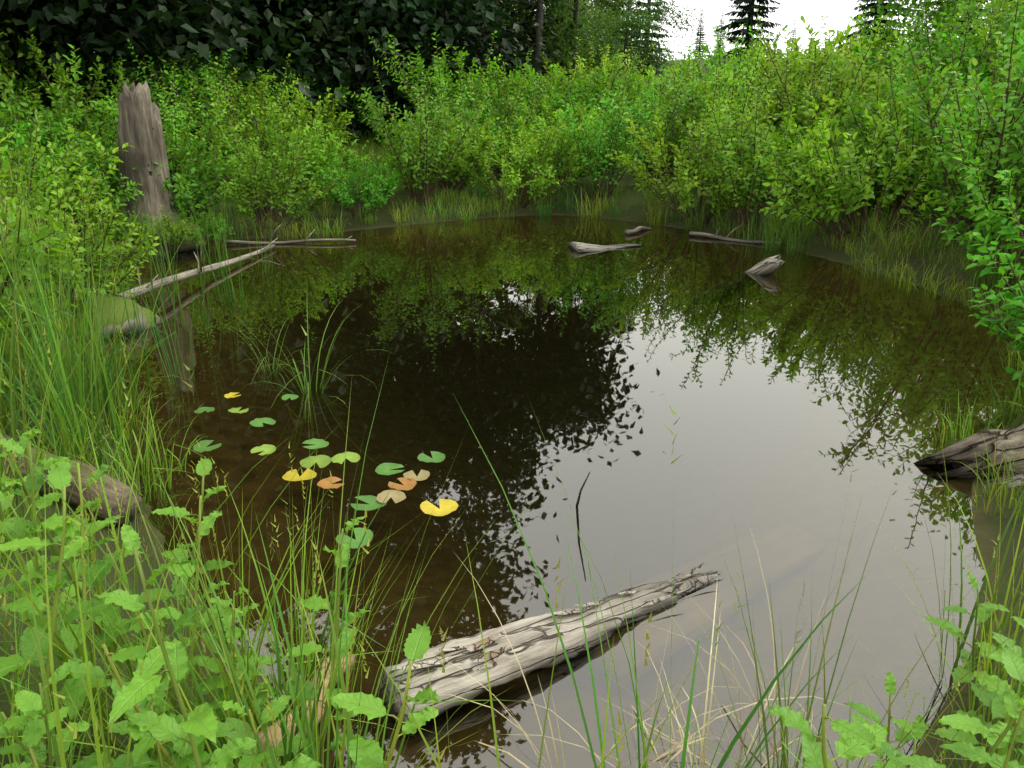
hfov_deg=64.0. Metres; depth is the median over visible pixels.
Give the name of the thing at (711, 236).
stick
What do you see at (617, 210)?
grass
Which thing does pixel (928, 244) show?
grass
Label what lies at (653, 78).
shrub
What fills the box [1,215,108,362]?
grass
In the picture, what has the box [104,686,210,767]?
broadleaf plant
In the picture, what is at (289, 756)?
grass
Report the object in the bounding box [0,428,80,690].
broadleaf plant
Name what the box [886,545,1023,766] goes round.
grass
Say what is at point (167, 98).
shrub
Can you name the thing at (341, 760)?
grass
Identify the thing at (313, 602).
broadleaf plant
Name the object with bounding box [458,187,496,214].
grass
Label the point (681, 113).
shrub
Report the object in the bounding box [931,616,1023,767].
broadleaf plant
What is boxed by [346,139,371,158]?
grass
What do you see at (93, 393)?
grass
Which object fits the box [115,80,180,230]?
snag stump
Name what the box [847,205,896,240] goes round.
grass
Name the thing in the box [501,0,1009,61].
sky
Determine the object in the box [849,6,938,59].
shrub
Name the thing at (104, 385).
grass
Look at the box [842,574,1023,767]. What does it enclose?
grass
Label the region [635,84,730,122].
shrub
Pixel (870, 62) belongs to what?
shrub
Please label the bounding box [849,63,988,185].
shrub
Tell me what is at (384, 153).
grass
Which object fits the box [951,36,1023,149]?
shrub
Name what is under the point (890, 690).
broadleaf plant
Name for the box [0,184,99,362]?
grass
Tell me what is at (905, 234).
grass
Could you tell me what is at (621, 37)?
tree
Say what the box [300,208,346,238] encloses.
grass
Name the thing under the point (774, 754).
dry grass
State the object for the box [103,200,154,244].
mound plant
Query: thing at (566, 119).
shrub
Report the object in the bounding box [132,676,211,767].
broadleaf plant
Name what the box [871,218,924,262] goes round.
grass
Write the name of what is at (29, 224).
grass
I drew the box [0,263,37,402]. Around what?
grass
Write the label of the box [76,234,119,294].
grass
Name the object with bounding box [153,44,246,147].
shrub
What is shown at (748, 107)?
shrub
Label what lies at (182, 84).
shrub
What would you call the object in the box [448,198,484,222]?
grass
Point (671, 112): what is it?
shrub
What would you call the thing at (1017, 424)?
grass
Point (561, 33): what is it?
tree
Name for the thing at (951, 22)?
shrub
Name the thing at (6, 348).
grass
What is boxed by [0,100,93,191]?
shrub
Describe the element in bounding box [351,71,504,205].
shrub
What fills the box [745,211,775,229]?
grass
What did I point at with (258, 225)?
grass
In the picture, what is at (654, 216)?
grass
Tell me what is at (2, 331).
grass
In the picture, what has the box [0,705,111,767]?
broadleaf plant
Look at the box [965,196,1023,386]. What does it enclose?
shrub
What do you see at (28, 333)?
grass
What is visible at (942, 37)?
shrub
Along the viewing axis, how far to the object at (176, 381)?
4.20 m
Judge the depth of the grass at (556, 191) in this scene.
9.26 m
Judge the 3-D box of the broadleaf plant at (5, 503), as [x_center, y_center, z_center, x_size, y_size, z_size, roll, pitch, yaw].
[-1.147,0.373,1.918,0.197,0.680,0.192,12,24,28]
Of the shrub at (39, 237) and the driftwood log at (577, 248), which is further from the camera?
the driftwood log at (577, 248)
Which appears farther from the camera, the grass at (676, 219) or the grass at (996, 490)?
the grass at (676, 219)
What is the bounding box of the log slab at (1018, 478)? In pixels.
[983,474,1023,487]
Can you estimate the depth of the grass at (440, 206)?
8.76 m
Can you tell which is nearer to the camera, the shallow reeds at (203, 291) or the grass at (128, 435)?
the grass at (128, 435)
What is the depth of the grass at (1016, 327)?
4.87 m
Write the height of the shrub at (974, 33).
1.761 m
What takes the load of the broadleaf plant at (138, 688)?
on the ground at (610, 358)
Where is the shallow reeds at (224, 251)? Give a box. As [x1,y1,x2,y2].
[200,206,277,309]
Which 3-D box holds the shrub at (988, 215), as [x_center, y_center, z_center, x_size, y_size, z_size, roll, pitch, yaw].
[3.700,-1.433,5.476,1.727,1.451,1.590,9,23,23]
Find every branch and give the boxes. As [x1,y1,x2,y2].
[258,651,354,757]
[625,226,651,235]
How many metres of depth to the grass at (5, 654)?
1.85 m
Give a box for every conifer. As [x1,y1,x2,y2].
[591,1,642,76]
[625,0,672,75]
[692,8,706,58]
[712,0,782,64]
[713,8,725,58]
[786,18,797,55]
[834,0,915,50]
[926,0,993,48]
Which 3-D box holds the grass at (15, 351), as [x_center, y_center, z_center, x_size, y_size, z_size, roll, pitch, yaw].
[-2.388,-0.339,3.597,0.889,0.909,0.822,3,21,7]
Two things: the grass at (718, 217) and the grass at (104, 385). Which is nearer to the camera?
the grass at (104, 385)
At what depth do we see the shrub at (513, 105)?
10.90 m
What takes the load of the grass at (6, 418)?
on the ground at (610, 358)
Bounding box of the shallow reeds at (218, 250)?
[187,181,232,270]
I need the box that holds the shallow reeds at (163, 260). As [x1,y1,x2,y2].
[132,194,201,301]
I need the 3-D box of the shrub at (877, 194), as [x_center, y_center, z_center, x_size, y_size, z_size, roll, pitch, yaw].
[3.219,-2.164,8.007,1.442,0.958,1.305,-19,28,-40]
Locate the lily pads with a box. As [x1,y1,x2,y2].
[193,392,457,548]
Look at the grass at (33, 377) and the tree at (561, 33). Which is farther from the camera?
the tree at (561, 33)
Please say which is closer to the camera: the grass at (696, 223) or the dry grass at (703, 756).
the dry grass at (703, 756)
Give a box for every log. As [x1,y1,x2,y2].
[1,434,141,524]
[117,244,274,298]
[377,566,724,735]
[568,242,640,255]
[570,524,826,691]
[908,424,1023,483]
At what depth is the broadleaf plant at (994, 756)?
1.37 m
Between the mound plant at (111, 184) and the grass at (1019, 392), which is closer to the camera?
the grass at (1019, 392)
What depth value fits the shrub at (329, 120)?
10.99 m
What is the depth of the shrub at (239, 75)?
12.12 m
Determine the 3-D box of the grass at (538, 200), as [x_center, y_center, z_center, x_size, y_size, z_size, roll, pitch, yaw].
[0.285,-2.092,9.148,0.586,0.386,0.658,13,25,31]
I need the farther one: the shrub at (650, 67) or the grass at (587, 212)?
the shrub at (650, 67)
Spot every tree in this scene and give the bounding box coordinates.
[0,20,59,102]
[11,0,203,64]
[244,0,512,70]
[488,0,649,88]
[492,0,585,61]
[529,0,634,73]
[544,0,595,14]
[556,0,643,75]
[565,0,705,83]
[586,1,629,65]
[838,0,1023,59]
[896,0,1023,39]
[915,0,1023,34]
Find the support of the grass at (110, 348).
on the ground at (610, 358)
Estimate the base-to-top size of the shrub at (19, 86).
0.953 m
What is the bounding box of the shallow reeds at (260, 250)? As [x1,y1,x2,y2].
[239,196,276,281]
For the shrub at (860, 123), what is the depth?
7.50 m
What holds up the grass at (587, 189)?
on the ground at (610, 358)
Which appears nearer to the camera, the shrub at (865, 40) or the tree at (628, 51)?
the shrub at (865, 40)
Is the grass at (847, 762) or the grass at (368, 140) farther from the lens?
the grass at (368, 140)
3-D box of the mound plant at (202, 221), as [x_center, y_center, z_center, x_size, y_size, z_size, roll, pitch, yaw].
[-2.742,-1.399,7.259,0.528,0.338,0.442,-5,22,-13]
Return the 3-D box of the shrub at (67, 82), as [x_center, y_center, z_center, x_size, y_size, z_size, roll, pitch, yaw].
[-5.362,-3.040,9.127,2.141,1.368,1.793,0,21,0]
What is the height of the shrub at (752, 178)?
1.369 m
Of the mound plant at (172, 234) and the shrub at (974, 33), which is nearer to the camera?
the mound plant at (172, 234)
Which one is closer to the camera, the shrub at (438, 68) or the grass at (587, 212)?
the grass at (587, 212)
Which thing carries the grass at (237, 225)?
on the ground at (610, 358)
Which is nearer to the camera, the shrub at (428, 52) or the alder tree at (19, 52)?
the alder tree at (19, 52)
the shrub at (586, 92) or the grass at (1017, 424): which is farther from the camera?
the shrub at (586, 92)
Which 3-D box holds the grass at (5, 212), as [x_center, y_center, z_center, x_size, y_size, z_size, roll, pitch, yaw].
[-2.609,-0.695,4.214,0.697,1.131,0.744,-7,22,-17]
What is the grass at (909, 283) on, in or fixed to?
on the ground at (610, 358)
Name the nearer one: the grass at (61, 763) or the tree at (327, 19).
the grass at (61, 763)
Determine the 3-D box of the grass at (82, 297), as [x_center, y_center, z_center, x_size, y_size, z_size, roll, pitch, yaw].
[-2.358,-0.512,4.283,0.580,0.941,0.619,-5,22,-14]
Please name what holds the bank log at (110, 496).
on the ground at (610, 358)
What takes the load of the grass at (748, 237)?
on the ground at (610, 358)
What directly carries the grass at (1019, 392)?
on the ground at (610, 358)
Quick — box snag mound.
[101,221,208,261]
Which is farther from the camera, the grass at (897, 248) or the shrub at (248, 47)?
the shrub at (248, 47)
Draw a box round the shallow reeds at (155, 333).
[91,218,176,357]
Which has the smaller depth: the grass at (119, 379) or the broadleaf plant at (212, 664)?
the broadleaf plant at (212, 664)
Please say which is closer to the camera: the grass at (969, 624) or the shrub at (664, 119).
the grass at (969, 624)
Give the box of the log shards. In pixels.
[396,562,724,669]
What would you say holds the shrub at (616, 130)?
on the ground at (610, 358)
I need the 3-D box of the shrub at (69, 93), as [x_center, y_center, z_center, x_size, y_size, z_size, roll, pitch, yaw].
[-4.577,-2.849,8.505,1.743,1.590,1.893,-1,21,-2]
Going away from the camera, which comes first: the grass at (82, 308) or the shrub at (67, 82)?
the grass at (82, 308)
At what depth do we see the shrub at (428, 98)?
12.95 m
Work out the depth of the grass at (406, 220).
8.49 m
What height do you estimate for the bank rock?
0.275 m
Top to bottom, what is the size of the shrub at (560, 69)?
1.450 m
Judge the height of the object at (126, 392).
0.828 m
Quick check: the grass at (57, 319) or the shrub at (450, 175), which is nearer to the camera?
the grass at (57, 319)
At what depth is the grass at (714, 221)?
8.09 m
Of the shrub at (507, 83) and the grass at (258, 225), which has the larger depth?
the shrub at (507, 83)
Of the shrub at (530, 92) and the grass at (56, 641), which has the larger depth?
the shrub at (530, 92)
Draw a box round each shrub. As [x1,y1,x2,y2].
[0,27,155,167]
[0,44,187,201]
[0,49,107,134]
[0,51,95,110]
[0,80,33,122]
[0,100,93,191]
[0,114,123,268]
[0,122,78,206]
[0,131,158,316]
[0,132,66,300]
[0,158,76,392]
[3,121,142,232]
[30,80,114,137]
[53,78,194,152]
[95,80,239,194]
[95,131,235,223]
[106,39,255,162]
[126,37,247,149]
[140,54,317,184]
[141,34,260,120]
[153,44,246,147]
[169,122,236,188]
[179,47,268,72]
[184,37,314,91]
[195,80,332,171]
[199,92,346,199]
[217,126,348,228]
[220,58,299,133]
[242,68,351,123]
[245,95,353,157]
[260,125,374,191]
[311,140,408,218]
[316,83,400,144]
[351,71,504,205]
[368,31,519,131]
[377,117,499,189]
[380,31,487,96]
[381,52,458,112]
[387,87,506,176]
[393,106,499,140]
[399,65,497,126]
[407,67,488,137]
[433,68,542,106]
[444,50,566,160]
[446,120,596,208]
[451,92,543,176]
[460,53,575,123]
[474,64,618,123]
[483,100,559,150]
[489,107,630,183]
[511,91,647,176]
[516,104,606,156]
[526,55,664,149]
[535,49,670,127]
[538,78,683,200]
[540,51,630,95]
[547,37,655,99]
[591,58,745,186]
[596,69,712,99]
[604,76,702,106]
[605,56,732,173]
[605,100,816,224]
[612,88,679,162]
[635,56,739,93]
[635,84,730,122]
[655,22,769,113]
[659,26,774,90]
[659,40,807,172]
[661,74,782,190]
[663,82,814,234]
[679,81,791,168]
[701,24,805,85]
[719,15,897,152]
[721,130,840,198]
[727,39,851,73]
[729,51,817,131]
[735,44,887,163]
[739,20,911,86]
[740,9,921,148]
[743,83,1010,238]
[757,86,906,187]
[772,119,908,213]
[791,52,894,88]
[809,40,1021,209]
[818,18,941,99]
[822,30,997,161]
[824,28,985,109]
[827,18,973,83]
[832,14,961,69]
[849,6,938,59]
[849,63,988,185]
[868,46,993,90]
[872,0,1023,107]
[877,0,1023,246]
[885,79,1022,190]
[886,0,1023,74]
[887,29,1023,136]
[888,12,1023,207]
[920,104,1023,276]
[927,10,1009,67]
[930,18,1023,102]
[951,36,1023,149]
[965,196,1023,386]
[978,1,1023,67]
[981,8,1023,61]
[1005,117,1023,185]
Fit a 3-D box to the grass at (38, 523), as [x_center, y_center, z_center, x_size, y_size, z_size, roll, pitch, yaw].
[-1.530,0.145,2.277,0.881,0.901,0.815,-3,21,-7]
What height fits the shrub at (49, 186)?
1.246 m
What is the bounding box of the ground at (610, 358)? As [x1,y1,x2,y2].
[0,58,1023,767]
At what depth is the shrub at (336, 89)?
11.68 m
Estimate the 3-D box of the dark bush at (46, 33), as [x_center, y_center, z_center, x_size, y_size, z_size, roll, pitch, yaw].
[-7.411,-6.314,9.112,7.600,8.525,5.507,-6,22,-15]
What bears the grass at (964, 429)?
on the ground at (610, 358)
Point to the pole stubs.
(200, 262)
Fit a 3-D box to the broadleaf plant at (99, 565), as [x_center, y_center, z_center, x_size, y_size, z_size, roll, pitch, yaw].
[-0.891,0.484,1.677,0.190,0.657,0.281,6,22,15]
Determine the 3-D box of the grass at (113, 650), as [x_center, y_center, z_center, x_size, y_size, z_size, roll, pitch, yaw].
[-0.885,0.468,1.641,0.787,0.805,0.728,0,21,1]
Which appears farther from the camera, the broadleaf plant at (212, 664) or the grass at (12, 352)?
the grass at (12, 352)
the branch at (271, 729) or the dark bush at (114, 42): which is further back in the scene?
the dark bush at (114, 42)
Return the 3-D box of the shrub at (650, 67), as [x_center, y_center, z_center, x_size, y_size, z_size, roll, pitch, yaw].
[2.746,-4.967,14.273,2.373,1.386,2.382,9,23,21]
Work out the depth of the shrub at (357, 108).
12.66 m
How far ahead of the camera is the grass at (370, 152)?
11.68 m
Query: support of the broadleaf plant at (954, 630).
on the ground at (610, 358)
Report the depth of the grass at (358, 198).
8.58 m
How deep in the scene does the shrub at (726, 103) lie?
8.69 m
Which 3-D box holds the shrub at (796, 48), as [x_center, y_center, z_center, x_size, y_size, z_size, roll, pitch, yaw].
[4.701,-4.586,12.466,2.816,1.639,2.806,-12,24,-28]
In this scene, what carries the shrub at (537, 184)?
on the ground at (610, 358)
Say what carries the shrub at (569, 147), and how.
on the ground at (610, 358)
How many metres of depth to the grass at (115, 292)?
5.64 m
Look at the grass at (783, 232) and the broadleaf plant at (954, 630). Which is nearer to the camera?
the broadleaf plant at (954, 630)
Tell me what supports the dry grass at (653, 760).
on the ground at (610, 358)
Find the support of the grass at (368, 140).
on the ground at (610, 358)
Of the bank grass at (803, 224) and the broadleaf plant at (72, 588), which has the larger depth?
the bank grass at (803, 224)
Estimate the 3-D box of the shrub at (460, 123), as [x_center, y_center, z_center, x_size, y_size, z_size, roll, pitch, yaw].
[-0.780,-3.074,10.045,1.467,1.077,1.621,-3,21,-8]
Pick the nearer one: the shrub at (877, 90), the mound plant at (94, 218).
the mound plant at (94, 218)
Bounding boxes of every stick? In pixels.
[225,239,355,244]
[689,231,782,244]
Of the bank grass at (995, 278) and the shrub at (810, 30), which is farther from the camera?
the shrub at (810, 30)
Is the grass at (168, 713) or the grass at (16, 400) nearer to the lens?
the grass at (168, 713)
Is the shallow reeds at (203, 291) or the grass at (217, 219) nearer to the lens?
the shallow reeds at (203, 291)
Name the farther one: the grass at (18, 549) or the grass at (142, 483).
the grass at (142, 483)
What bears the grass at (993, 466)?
on the ground at (610, 358)
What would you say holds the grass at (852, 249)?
on the ground at (610, 358)
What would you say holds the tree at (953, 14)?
on the ground at (610, 358)
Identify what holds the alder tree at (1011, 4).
on the ground at (610, 358)
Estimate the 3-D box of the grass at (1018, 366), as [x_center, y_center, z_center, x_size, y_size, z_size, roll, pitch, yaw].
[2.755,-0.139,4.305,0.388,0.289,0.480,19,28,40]
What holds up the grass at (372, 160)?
on the ground at (610, 358)
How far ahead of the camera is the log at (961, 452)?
3.22 m
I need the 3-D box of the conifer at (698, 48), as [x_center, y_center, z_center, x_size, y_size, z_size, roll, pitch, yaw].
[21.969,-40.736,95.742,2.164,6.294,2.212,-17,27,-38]
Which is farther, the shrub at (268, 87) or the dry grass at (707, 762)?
the shrub at (268, 87)
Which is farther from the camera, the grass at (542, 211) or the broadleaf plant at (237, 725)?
the grass at (542, 211)
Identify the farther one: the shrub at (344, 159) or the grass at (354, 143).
the grass at (354, 143)
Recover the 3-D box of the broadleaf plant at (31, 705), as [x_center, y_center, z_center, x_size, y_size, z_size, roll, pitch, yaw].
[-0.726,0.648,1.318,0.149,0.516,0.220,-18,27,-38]
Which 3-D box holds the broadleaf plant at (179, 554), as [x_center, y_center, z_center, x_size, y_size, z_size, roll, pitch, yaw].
[-0.769,0.491,1.933,0.273,0.638,0.184,-1,21,-2]
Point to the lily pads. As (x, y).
(409, 479)
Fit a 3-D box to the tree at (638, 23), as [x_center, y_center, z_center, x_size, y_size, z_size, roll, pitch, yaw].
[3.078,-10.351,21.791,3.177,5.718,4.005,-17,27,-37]
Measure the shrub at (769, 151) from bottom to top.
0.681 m
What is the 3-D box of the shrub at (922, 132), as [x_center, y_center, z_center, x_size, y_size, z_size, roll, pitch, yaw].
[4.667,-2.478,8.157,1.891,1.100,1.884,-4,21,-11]
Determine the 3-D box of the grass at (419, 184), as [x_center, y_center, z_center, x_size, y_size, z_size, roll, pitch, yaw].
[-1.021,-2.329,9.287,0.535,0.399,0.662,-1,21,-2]
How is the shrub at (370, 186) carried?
on the ground at (610, 358)
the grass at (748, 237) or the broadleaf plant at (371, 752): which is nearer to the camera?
the broadleaf plant at (371, 752)
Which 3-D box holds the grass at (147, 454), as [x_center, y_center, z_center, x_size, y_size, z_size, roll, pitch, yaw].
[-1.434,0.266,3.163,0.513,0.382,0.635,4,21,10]
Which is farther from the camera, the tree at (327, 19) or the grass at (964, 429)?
the tree at (327, 19)
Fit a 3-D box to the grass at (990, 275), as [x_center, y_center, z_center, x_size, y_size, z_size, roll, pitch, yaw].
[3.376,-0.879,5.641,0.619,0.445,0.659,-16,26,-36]
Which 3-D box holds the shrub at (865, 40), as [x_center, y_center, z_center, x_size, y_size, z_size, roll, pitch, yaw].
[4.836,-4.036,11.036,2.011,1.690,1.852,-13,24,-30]
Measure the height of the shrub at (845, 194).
1.271 m
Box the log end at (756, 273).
[695,255,784,303]
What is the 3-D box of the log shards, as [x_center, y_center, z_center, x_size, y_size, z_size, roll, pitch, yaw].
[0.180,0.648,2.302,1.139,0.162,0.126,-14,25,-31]
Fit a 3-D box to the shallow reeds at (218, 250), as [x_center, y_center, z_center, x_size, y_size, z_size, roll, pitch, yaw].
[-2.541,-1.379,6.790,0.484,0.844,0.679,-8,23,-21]
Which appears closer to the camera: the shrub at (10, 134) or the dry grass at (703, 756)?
the dry grass at (703, 756)
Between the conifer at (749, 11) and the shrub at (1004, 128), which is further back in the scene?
the conifer at (749, 11)
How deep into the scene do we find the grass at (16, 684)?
1.17 m
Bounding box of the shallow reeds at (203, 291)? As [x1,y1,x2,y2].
[146,208,233,340]
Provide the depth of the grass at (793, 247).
7.10 m
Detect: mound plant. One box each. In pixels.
[59,175,126,220]
[61,170,119,200]
[83,200,135,234]
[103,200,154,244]
[127,204,198,250]
[170,208,235,243]
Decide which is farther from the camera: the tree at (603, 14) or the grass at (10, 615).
the tree at (603, 14)
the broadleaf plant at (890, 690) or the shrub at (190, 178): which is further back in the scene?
the shrub at (190, 178)
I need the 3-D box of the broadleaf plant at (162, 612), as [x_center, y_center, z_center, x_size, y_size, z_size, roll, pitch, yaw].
[-0.645,0.536,1.632,0.202,0.714,0.207,10,23,23]
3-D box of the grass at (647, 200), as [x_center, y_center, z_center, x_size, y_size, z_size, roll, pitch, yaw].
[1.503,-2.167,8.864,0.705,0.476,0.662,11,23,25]
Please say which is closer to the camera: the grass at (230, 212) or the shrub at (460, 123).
the grass at (230, 212)
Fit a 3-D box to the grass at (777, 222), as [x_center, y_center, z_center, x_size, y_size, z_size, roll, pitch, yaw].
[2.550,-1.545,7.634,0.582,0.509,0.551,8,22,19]
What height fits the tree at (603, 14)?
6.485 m
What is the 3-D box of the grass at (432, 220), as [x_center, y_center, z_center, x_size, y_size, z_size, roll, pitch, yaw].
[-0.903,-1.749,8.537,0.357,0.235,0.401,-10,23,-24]
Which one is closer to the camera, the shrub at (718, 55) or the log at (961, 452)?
the log at (961, 452)
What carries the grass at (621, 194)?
on the ground at (610, 358)
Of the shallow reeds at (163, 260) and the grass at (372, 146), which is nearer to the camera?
the shallow reeds at (163, 260)
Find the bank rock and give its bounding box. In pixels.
[72,293,160,340]
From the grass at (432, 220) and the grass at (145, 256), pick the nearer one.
the grass at (145, 256)
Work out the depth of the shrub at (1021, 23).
9.49 m
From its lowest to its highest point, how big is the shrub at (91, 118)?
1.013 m
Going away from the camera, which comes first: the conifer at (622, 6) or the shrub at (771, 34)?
the shrub at (771, 34)
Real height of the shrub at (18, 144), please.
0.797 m
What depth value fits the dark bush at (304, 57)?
11.82 m
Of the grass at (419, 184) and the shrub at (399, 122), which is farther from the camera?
the shrub at (399, 122)
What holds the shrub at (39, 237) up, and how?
on the ground at (610, 358)
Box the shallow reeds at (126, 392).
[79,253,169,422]
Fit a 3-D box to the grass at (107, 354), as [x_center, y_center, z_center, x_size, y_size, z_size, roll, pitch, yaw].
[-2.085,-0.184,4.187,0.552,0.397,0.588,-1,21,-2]
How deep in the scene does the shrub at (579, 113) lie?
10.35 m
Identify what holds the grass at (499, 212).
on the ground at (610, 358)
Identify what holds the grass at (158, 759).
on the ground at (610, 358)
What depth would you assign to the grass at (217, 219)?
7.89 m
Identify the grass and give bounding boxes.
[0,109,62,360]
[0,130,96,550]
[0,156,67,317]
[0,156,87,405]
[0,169,147,388]
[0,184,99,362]
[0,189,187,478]
[0,219,96,435]
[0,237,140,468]
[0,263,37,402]
[0,311,133,564]
[0,327,333,743]
[0,337,83,423]
[0,386,30,438]
[0,407,27,618]
[0,414,272,758]
[0,421,146,761]
[0,435,386,767]
[0,462,72,641]
[0,474,51,683]
[0,506,528,767]
[0,563,39,741]
[0,586,212,767]
[0,647,182,767]
[0,676,48,698]
[1,197,54,398]
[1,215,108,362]
[2,254,44,389]
[3,173,80,393]
[3,336,77,399]
[4,363,413,767]
[6,222,129,422]
[8,167,142,375]
[8,224,140,422]
[8,411,117,502]
[10,201,118,366]
[16,315,105,373]
[18,405,93,455]
[22,326,563,767]
[36,300,193,405]
[37,302,104,343]
[42,521,292,765]
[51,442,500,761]
[58,380,171,451]
[65,391,206,495]
[66,284,130,328]
[66,303,161,385]
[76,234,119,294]
[77,314,153,370]
[81,257,153,302]
[92,690,315,767]
[94,278,135,299]
[95,450,187,520]
[105,232,129,270]
[134,241,156,265]
[169,471,426,752]
[188,205,240,236]
[190,188,225,222]
[209,199,253,242]
[216,204,244,218]
[226,306,391,429]
[228,210,274,238]
[228,317,313,400]
[252,538,737,767]
[263,212,316,240]
[281,187,309,219]
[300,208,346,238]
[316,200,341,216]
[344,130,365,153]
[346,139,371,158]
[350,185,364,205]
[354,204,377,224]
[361,132,374,145]
[363,139,389,156]
[364,146,385,159]
[366,136,382,151]
[366,556,845,767]
[367,146,383,168]
[376,144,402,160]
[381,201,412,224]
[390,191,423,216]
[402,170,434,190]
[408,208,439,224]
[423,192,467,220]
[429,184,454,205]
[447,186,470,202]
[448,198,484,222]
[457,165,499,199]
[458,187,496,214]
[460,398,889,767]
[485,199,517,218]
[489,184,523,207]
[507,588,820,767]
[517,188,560,210]
[533,191,556,217]
[541,175,571,199]
[546,181,589,213]
[558,182,583,195]
[566,193,608,221]
[571,166,609,199]
[594,186,615,214]
[595,193,630,219]
[599,178,629,198]
[599,588,872,767]
[625,523,969,767]
[632,199,674,227]
[634,169,675,207]
[643,192,676,218]
[662,192,701,221]
[664,654,1010,767]
[678,194,718,231]
[687,459,1022,767]
[700,181,736,219]
[712,210,739,229]
[715,216,746,236]
[738,199,770,241]
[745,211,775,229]
[756,208,799,254]
[760,197,801,234]
[765,214,808,244]
[773,217,816,257]
[782,176,843,236]
[820,226,863,250]
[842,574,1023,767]
[844,238,877,255]
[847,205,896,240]
[847,250,916,285]
[851,248,885,270]
[859,212,926,250]
[862,478,1023,724]
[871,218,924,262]
[882,254,964,296]
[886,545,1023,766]
[893,210,955,262]
[899,400,1023,705]
[918,243,966,268]
[923,268,977,304]
[930,206,1023,294]
[932,392,1012,447]
[947,274,997,311]
[950,281,1023,341]
[956,434,1023,523]
[959,256,979,274]
[962,233,1023,288]
[965,289,1023,325]
[971,423,1023,492]
[974,364,1023,429]
[993,370,1023,413]
[1000,331,1023,378]
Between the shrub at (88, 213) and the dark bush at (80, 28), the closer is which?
the shrub at (88, 213)
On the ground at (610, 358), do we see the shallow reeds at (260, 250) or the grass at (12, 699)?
the grass at (12, 699)
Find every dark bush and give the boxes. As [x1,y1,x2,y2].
[0,0,177,51]
[0,0,208,102]
[0,0,339,142]
[13,0,415,150]
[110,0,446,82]
[245,0,448,127]
[253,0,570,151]
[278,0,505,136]
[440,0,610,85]
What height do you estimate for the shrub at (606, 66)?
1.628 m
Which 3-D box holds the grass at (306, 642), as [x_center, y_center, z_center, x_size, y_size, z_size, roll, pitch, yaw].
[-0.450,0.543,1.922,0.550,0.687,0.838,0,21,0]
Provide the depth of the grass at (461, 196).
9.07 m
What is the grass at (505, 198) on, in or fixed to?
on the ground at (610, 358)
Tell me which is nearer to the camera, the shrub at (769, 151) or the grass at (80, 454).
the grass at (80, 454)
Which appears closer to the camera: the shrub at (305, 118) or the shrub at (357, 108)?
the shrub at (305, 118)
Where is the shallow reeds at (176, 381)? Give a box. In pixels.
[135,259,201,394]
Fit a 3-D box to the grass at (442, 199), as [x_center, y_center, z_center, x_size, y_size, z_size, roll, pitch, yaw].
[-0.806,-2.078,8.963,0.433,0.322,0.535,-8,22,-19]
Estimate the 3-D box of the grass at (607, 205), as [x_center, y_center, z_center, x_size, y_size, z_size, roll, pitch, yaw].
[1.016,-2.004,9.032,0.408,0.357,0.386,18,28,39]
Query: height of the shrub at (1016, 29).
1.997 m
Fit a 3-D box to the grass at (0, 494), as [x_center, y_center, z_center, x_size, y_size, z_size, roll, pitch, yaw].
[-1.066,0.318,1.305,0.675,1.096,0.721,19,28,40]
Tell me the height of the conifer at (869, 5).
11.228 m
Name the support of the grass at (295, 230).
on the ground at (610, 358)
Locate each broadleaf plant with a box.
[0,426,167,679]
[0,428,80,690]
[0,451,66,597]
[0,464,112,767]
[0,656,102,767]
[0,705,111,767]
[23,717,109,767]
[26,457,137,755]
[56,638,234,767]
[58,502,142,634]
[94,524,257,767]
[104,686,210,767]
[124,486,234,758]
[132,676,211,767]
[133,457,234,698]
[182,606,278,730]
[193,587,266,760]
[218,695,323,767]
[272,517,369,767]
[298,753,344,767]
[330,620,438,767]
[768,704,887,767]
[844,671,930,767]
[878,714,924,767]
[895,644,1023,767]
[922,571,1009,711]
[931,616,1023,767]
[939,685,1023,767]
[954,632,1023,767]
[988,753,1023,767]
[996,759,1010,767]
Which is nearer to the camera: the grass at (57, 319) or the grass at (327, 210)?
the grass at (57, 319)
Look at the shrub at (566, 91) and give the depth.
12.95 m
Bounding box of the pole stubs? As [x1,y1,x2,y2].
[137,224,775,287]
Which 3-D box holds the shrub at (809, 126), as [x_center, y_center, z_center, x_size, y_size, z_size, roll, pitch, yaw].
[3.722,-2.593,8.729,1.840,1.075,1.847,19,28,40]
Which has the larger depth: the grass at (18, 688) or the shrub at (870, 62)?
the shrub at (870, 62)

